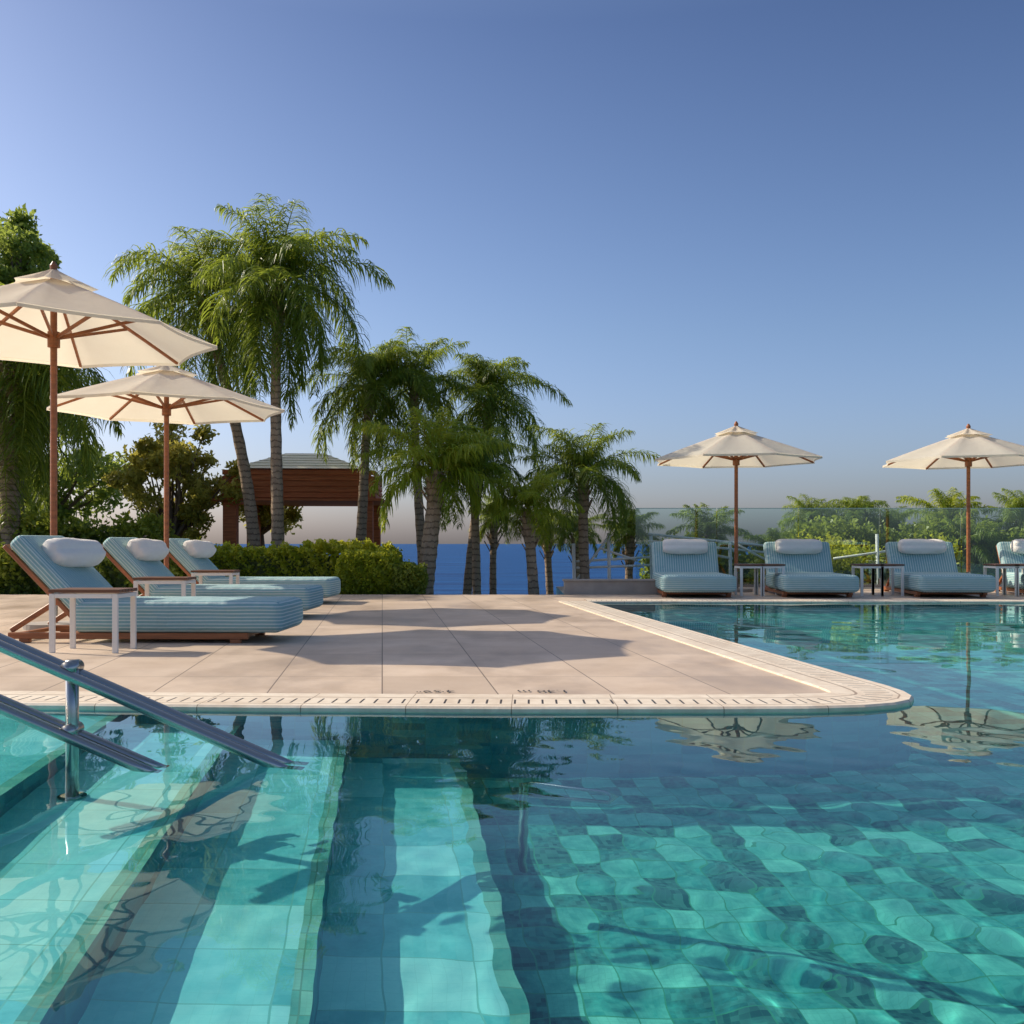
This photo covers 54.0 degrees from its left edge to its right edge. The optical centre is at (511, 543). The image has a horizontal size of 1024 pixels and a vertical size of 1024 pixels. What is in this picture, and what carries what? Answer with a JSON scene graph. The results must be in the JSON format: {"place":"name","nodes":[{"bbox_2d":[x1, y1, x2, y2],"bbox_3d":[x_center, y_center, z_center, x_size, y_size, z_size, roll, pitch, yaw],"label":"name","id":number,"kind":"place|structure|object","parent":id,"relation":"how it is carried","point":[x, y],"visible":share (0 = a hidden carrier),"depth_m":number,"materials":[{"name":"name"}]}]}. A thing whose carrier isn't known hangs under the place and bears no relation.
{"place":"outdoors","nodes":[
{"label":"outdoors","id":0,"kind":"place"},
{"bbox_2d":[0,633,292,771],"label":"pool handrail","id":1,"kind":"object","parent":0,"point":[72,734],"visible":0.81,"depth_m":3.52,"materials":[{"name":"silver metal"}]},
{"bbox_2d":[0,603,1023,1023],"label":"pool water","id":2,"kind":"structure","parent":0,"point":[850,867],"depth_m":2.55,"materials":[{"name":"teal liquid"}]},
{"bbox_2d":[0,586,1023,693],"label":"pool deck","id":3,"kind":"structure","parent":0,"point":[414,644],"depth_m":7.00,"materials":[{"name":"tile"}]},
{"bbox_2d":[48,588,136,652],"bbox_3d":[-3.040,0.554,7.308,0.520,0.452,0.322,0,0,3],"label":"side table","id":4,"kind":"object","parent":3,"relation":"on","point":[114,594],"visible":1,"depth_m":7.16,"materials":[{"name":"white paint"}]},
{"bbox_2d":[0,261,216,629],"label":"patio umbrella","id":5,"kind":"object","parent":3,"relation":"on","point":[53,317],"visible":0.95,"depth_m":9.59,"materials":[{"name":"beige fabric"}]},
{"bbox_2d":[3,535,302,642],"bbox_3d":[-2.886,0.357,8.226,2.211,0.844,0.780,0,0,1],"label":"sun lounger","id":6,"kind":"object","parent":3,"relation":"on","point":[54,562],"visible":0.9,"depth_m":7.87,"materials":[{"name":"fabric"}]},
{"bbox_2d":[133,577,196,595],"bbox_3d":[-3.380,0.554,9.800,0.520,0.452,0.322,0,0,0],"label":"side table","id":7,"kind":"object","parent":3,"relation":"on","point":[182,581],"visible":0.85,"depth_m":9.65,"materials":[{"name":"white paint"}]},
{"bbox_2d":[46,366,284,569],"bbox_3d":[-4.160,-0.725,12.110,2.597,3.010,2.597,0,0,18],"label":"patio umbrella","id":8,"kind":"object","parent":3,"relation":"on","point":[166,395],"visible":0.88,"depth_m":12.10,"materials":[{"name":"beige fabric"}]},
{"bbox_2d":[101,537,322,610],"bbox_3d":[-3.186,0.357,10.751,2.211,0.844,0.780,0,0,1],"label":"sun lounger","id":9,"kind":"object","parent":3,"relation":"on","point":[136,557],"visible":0.62,"depth_m":10.41,"materials":[{"name":"fabric"}]},
{"bbox_2d":[191,570,239,583],"bbox_3d":[-3.630,0.554,12.320,0.520,0.452,0.322,0,0,0],"label":"side table","id":10,"kind":"object","parent":3,"relation":"on","point":[229,573],"visible":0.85,"depth_m":12.17,"materials":[{"name":"white paint"}]},
{"bbox_2d":[169,538,340,597],"bbox_3d":[-3.426,0.357,13.271,2.211,0.844,0.780,0,0,1],"label":"sun lounger","id":11,"kind":"object","parent":3,"relation":"on","point":[189,555],"visible":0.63,"depth_m":12.93,"materials":[{"name":"fabric"}]},
{"bbox_2d":[0,601,913,712],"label":"pool coping","id":12,"kind":"object","parent":3,"relation":"on","point":[846,692],"visible":0.81,"depth_m":4.96,"materials":[{"name":"stone"}]},
{"bbox_2d":[562,579,659,593],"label":"garden wall","id":13,"kind":"structure","parent":3,"relation":"on","point":[609,586],"depth_m":15.36,"materials":[{"name":"grey concrete"}]},
{"bbox_2d":[651,539,736,596],"bbox_3d":[2.716,0.354,15.348,1.061,0.851,2.178,0,0,3],"label":"sun lounger","id":14,"kind":"object","parent":3,"relation":"on","point":[684,566],"visible":0.93,"depth_m":15.84,"materials":[{"name":"fabric"}]},
{"bbox_2d":[655,421,821,591],"bbox_3d":[3.620,-0.595,16.240,2.560,2.750,2.560,0,0,10],"label":"patio umbrella","id":15,"kind":"object","parent":3,"relation":"on","point":[735,446],"visible":0.97,"depth_m":16.06,"materials":[{"name":"beige fabric"}]},
{"bbox_2d":[734,564,762,595],"bbox_3d":[3.540,0.544,15.050,0.360,0.472,0.402,0,0,0],"label":"side table","id":16,"kind":"object","parent":3,"relation":"on","point":[754,566],"visible":0.98,"depth_m":14.85,"materials":[{"name":"white paint"}]},
{"bbox_2d":[756,564,785,595],"bbox_3d":[3.860,0.544,15.050,0.360,0.472,0.402,0,0,0],"label":"side table","id":17,"kind":"object","parent":3,"relation":"on","point":[777,566],"visible":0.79,"depth_m":14.85,"materials":[{"name":"white paint"}]},
{"bbox_2d":[585,599,1023,602],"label":"pool coping","id":18,"kind":"object","parent":3,"relation":"on","point":[806,600],"visible":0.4,"depth_m":13.55,"materials":[{"name":"stone"}]},
{"bbox_2d":[763,539,858,596],"bbox_3d":[4.493,0.354,15.345,1.061,0.851,2.178,0,0,5],"label":"sun lounger","id":19,"kind":"object","parent":3,"relation":"on","point":[808,567],"visible":0.98,"depth_m":15.80,"materials":[{"name":"fabric"}]},
{"bbox_2d":[635,508,1023,586],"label":"glass fence","id":20,"kind":"object","parent":3,"relation":"on","point":[864,585],"visible":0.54,"depth_m":17.98,"materials":[{"name":"clear glass"}]},
{"bbox_2d":[851,564,883,595],"bbox_3d":[5.320,0.544,15.050,0.360,0.472,0.402,0,0,0],"label":"side table","id":21,"kind":"object","parent":3,"relation":"on","point":[862,566],"visible":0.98,"depth_m":14.85,"materials":[{"name":"white paint"}]},
{"bbox_2d":[871,564,904,595],"bbox_3d":[5.620,0.544,15.050,0.360,0.472,0.402,0,0,0],"label":"side table","id":22,"kind":"object","parent":3,"relation":"on","point":[893,566],"visible":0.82,"depth_m":14.85,"materials":[{"name":"white paint"}]},
{"bbox_2d":[884,539,995,596],"bbox_3d":[6.442,0.354,15.343,1.061,0.851,2.178,0,0,6],"label":"sun lounger","id":23,"kind":"object","parent":3,"relation":"on","point":[930,566],"visible":0.93,"depth_m":15.78,"materials":[{"name":"fabric"}]},
{"bbox_2d":[882,424,1023,572],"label":"patio umbrella","id":24,"kind":"object","parent":3,"relation":"on","point":[968,448],"visible":0.94,"depth_m":16.10,"materials":[{"name":"beige fabric"}]},
{"bbox_2d":[983,564,1019,595],"bbox_3d":[7.320,0.544,15.050,0.360,0.472,0.402,0,0,0],"label":"side table","id":25,"kind":"object","parent":3,"relation":"on","point":[998,566],"visible":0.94,"depth_m":14.85,"materials":[{"name":"white paint"}]},
{"bbox_2d":[995,539,1023,592],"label":"sun lounger","id":26,"kind":"object","parent":3,"relation":"on","point":[1012,552],"visible":0.67,"depth_m":15.94,"materials":[{"name":"fabric"}]},
{"bbox_2d":[1002,564,1023,595],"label":"side table","id":27,"kind":"object","parent":3,"relation":"on","point":[1021,566],"visible":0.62,"depth_m":14.85,"materials":[{"name":"white paint"}]},
{"bbox_2d":[0,0,1023,543],"label":"sky","id":28,"kind":"structure","parent":0,"point":[799,224],"materials":[{"name":"blue"}]},
{"bbox_2d":[214,544,964,594],"bbox_3d":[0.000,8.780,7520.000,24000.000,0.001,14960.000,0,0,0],"label":"sea","id":29,"kind":"structure","parent":0,"point":[511,570],"depth_m":365.60,"materials":[{"name":"liquid"}]},
{"bbox_3d":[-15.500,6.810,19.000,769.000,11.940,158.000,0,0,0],"label":"garden ground","id":30,"kind":"structure","parent":0,"visible":0},
{"bbox_2d":[0,203,64,531],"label":"eucalyptus tree","id":31,"kind":"object","parent":30,"relation":"on","point":[25,249],"visible":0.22,"depth_m":24.71,"materials":[{"name":"green plant"}]},
{"bbox_2d":[12,361,104,520],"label":"queen palm tree","id":32,"kind":"object","parent":30,"relation":"on","point":[43,503],"visible":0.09,"depth_m":20.81,"materials":[{"name":"green plant"}]},
{"bbox_2d":[0,282,129,562],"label":"queen palm tree","id":33,"kind":"object","parent":30,"relation":"on","point":[12,428],"visible":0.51,"depth_m":18.04,"materials":[{"name":"green plant"}]},
{"bbox_2d":[24,397,131,535],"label":"broadleaf tree","id":34,"kind":"object","parent":30,"relation":"on","point":[102,493],"visible":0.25,"depth_m":26.76,"materials":[{"name":"green plant"}]},
{"bbox_2d":[0,509,179,550],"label":"hedge","id":35,"kind":"object","parent":30,"relation":"on","point":[152,527],"visible":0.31,"depth_m":18.31,"materials":[{"name":"green plant"}]},
{"bbox_2d":[0,538,215,594],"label":"hedge","id":36,"kind":"object","parent":30,"relation":"on","point":[16,578],"visible":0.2,"depth_m":15.81,"materials":[{"name":"green plant"}]},
{"bbox_2d":[101,422,243,539],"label":"olive tree","id":37,"kind":"object","parent":30,"relation":"on","point":[146,461],"visible":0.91,"depth_m":20.69,"materials":[{"name":"green plant"}]},
{"bbox_2d":[103,226,309,547],"bbox_3d":[-5.924,-2.520,19.526,3.940,6.799,3.568,0,0,0],"label":"queen palm tree","id":38,"kind":"object","parent":30,"relation":"on","point":[189,320],"visible":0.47,"depth_m":19.07,"materials":[{"name":"green plant"}]},
{"bbox_2d":[239,505,303,545],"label":"olive tree","id":39,"kind":"object","parent":30,"relation":"on","point":[292,516],"visible":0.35,"depth_m":24.20,"materials":[{"name":"green plant"}]},
{"bbox_2d":[187,193,394,547],"bbox_3d":[-4.233,-2.601,18.389,3.430,6.965,3.506,0,0,-36],"label":"queen palm tree","id":40,"kind":"object","parent":30,"relation":"on","point":[281,264],"visible":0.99,"depth_m":17.91,"materials":[{"name":"green plant"}]},
{"bbox_2d":[210,453,390,547],"bbox_3d":[-4.620,-0.580,22.680,3.600,2.840,3.200,0,0,-4],"label":"wooden gazebo","id":41,"kind":"object","parent":30,"relation":"on","point":[310,479],"visible":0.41,"depth_m":21.38,"materials":[{"name":"reddish-brown wood"},{"name":"roof shingles"}]},
{"bbox_2d":[196,537,404,594],"bbox_3d":[-3.577,0.486,16.871,3.524,1.201,1.327,0,0,0],"label":"hedge","id":42,"kind":"object","parent":30,"relation":"on","point":[308,558],"visible":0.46,"depth_m":16.48,"materials":[{"name":"green plant"}]},
{"bbox_2d":[284,339,436,543],"bbox_3d":[-2.737,-1.592,20.402,2.937,4.954,2.787,0,0,-42],"label":"queen palm tree","id":43,"kind":"object","parent":30,"relation":"on","point":[360,373],"visible":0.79,"depth_m":19.88,"materials":[{"name":"green plant"}]},
{"bbox_2d":[334,548,400,594],"bbox_3d":[-2.276,0.483,15.912,1.089,0.849,1.024,0,0,0],"label":"trimmed bush","id":44,"kind":"object","parent":30,"relation":"on","point":[363,572],"visible":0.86,"depth_m":15.51,"materials":[{"name":"green plant"}]},
{"bbox_2d":[391,559,428,594],"bbox_3d":[-1.601,0.562,15.717,0.608,0.628,0.722,0,0,0],"label":"trimmed bush","id":45,"kind":"object","parent":30,"relation":"on","point":[410,578],"visible":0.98,"depth_m":15.48,"materials":[{"name":"green plant"}]},
{"bbox_2d":[349,326,477,562],"bbox_3d":[-2.169,-1.282,20.656,2.294,5.938,2.878,0,0,43],"label":"queen palm tree","id":46,"kind":"object","parent":30,"relation":"on","point":[434,407],"visible":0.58,"depth_m":20.42,"materials":[{"name":"green plant"}]},
{"bbox_2d":[351,406,513,594],"bbox_3d":[-1.345,-0.339,17.179,2.815,3.851,2.333,0,0,-43],"label":"queen palm tree","id":47,"kind":"object","parent":30,"relation":"on","point":[438,442],"visible":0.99,"depth_m":16.92,"materials":[{"name":"green leaf"},{"name":"bark"}]},
{"bbox_2d":[420,420,533,594],"bbox_3d":[-0.608,0.578,18.291,1.912,5.614,2.398,0,0,23],"label":"queen palm tree","id":48,"kind":"object","parent":30,"relation":"on","point":[476,569],"visible":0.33,"depth_m":18.13,"materials":[{"name":"green plant"}]},
{"bbox_2d":[469,495,521,594],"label":"queen palm tree","id":49,"kind":"object","parent":30,"relation":"on","point":[492,536],"visible":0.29,"depth_m":21.63,"materials":[{"name":"green plant"}]},
{"bbox_2d":[424,353,572,594],"bbox_3d":[-0.588,-0.244,21.197,2.937,7.450,2.787,0,0,-34],"label":"queen palm tree","id":50,"kind":"object","parent":30,"relation":"on","point":[489,414],"visible":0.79,"depth_m":20.92,"materials":[{"name":"green plant"}]},
{"bbox_2d":[482,469,584,594],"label":"queen palm tree","id":51,"kind":"object","parent":30,"relation":"on","point":[530,497],"visible":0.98,"depth_m":17.23,"materials":[{"name":"green leaf"},{"name":"bark"}]},
{"bbox_2d":[535,510,568,594],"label":"queen palm tree","id":52,"kind":"object","parent":30,"relation":"on","point":[548,554],"visible":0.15,"depth_m":23.02,"materials":[{"name":"green plant"}]},
{"bbox_2d":[544,511,606,577],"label":"queen palm tree","id":53,"kind":"object","parent":30,"relation":"on","point":[597,536],"visible":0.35,"depth_m":23.01,"materials":[{"name":"green plant"}]},
{"bbox_2d":[506,423,660,578],"bbox_3d":[1.229,0.608,18.602,2.638,5.546,2.103,0,0,33],"label":"queen palm tree","id":54,"kind":"object","parent":30,"relation":"on","point":[584,464],"visible":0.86,"depth_m":18.26,"materials":[{"name":"green plant"}]},
{"bbox_2d":[601,507,665,578],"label":"queen palm tree","id":55,"kind":"object","parent":30,"relation":"on","point":[632,532],"visible":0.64,"depth_m":20.90,"materials":[{"name":"green plant"}]},
{"bbox_2d":[665,502,751,559],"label":"queen palm tree","id":56,"kind":"object","parent":30,"relation":"on","point":[709,525],"visible":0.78,"depth_m":20.87,"materials":[{"name":"green plant"}]},
{"bbox_2d":[572,533,885,583],"bbox_3d":[4.401,1.089,18.455,6.605,2.584,0.074,0,0,0],"label":"white railing","id":57,"kind":"object","parent":30,"relation":"on","point":[609,559],"visible":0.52,"depth_m":18.44,"materials":[{"name":"metal"}]},
{"bbox_2d":[733,527,795,583],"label":"queen palm tree","id":58,"kind":"object","parent":30,"relation":"on","point":[775,534],"visible":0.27,"depth_m":20.29,"materials":[{"name":"green plant"}]},
{"bbox_2d":[638,529,970,583],"bbox_3d":[5.956,1.207,20.915,6.737,2.997,1.931,0,0,0],"label":"shrub row","id":59,"kind":"object","parent":30,"relation":"on","point":[723,565],"visible":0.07,"depth_m":20.52,"materials":[{"name":"green plant"}]},
{"bbox_2d":[744,538,875,583],"bbox_3d":[5.627,1.282,18.983,2.497,2.861,1.284,0,0,0],"label":"shrub row","id":60,"kind":"object","parent":30,"relation":"on","point":[846,546],"visible":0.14,"depth_m":18.81,"materials":[{"name":"green plant"}]},
{"bbox_2d":[778,494,851,541],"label":"queen palm tree","id":61,"kind":"object","parent":30,"relation":"on","point":[811,514],"visible":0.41,"depth_m":24.98,"materials":[{"name":"green plant"}]},
{"bbox_2d":[824,495,905,541],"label":"queen palm tree","id":62,"kind":"object","parent":30,"relation":"on","point":[859,515],"visible":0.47,"depth_m":24.42,"materials":[{"name":"green plant"}]},
{"bbox_2d":[863,506,916,537],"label":"queen palm tree","id":63,"kind":"object","parent":30,"relation":"on","point":[894,520],"visible":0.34,"depth_m":24.89,"materials":[{"name":"green plant"}]},
{"bbox_2d":[784,510,1023,583],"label":"shrub row","id":64,"kind":"object","parent":30,"relation":"on","point":[852,530],"visible":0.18,"depth_m":22.77,"materials":[{"name":"green plant"}]},
{"bbox_2d":[895,487,998,530],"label":"queen palm tree","id":65,"kind":"object","parent":30,"relation":"on","point":[951,501],"visible":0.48,"depth_m":25.04,"materials":[{"name":"green plant"}]},
{"bbox_2d":[930,516,1006,573],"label":"queen palm tree","id":66,"kind":"object","parent":30,"relation":"on","point":[976,537],"visible":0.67,"depth_m":22.20,"materials":[{"name":"green plant"}]},
{"bbox_2d":[983,488,1023,534],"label":"queen palm tree","id":67,"kind":"object","parent":30,"relation":"on","point":[1011,516],"visible":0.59,"depth_m":24.41,"materials":[{"name":"green plant"}]}
]}

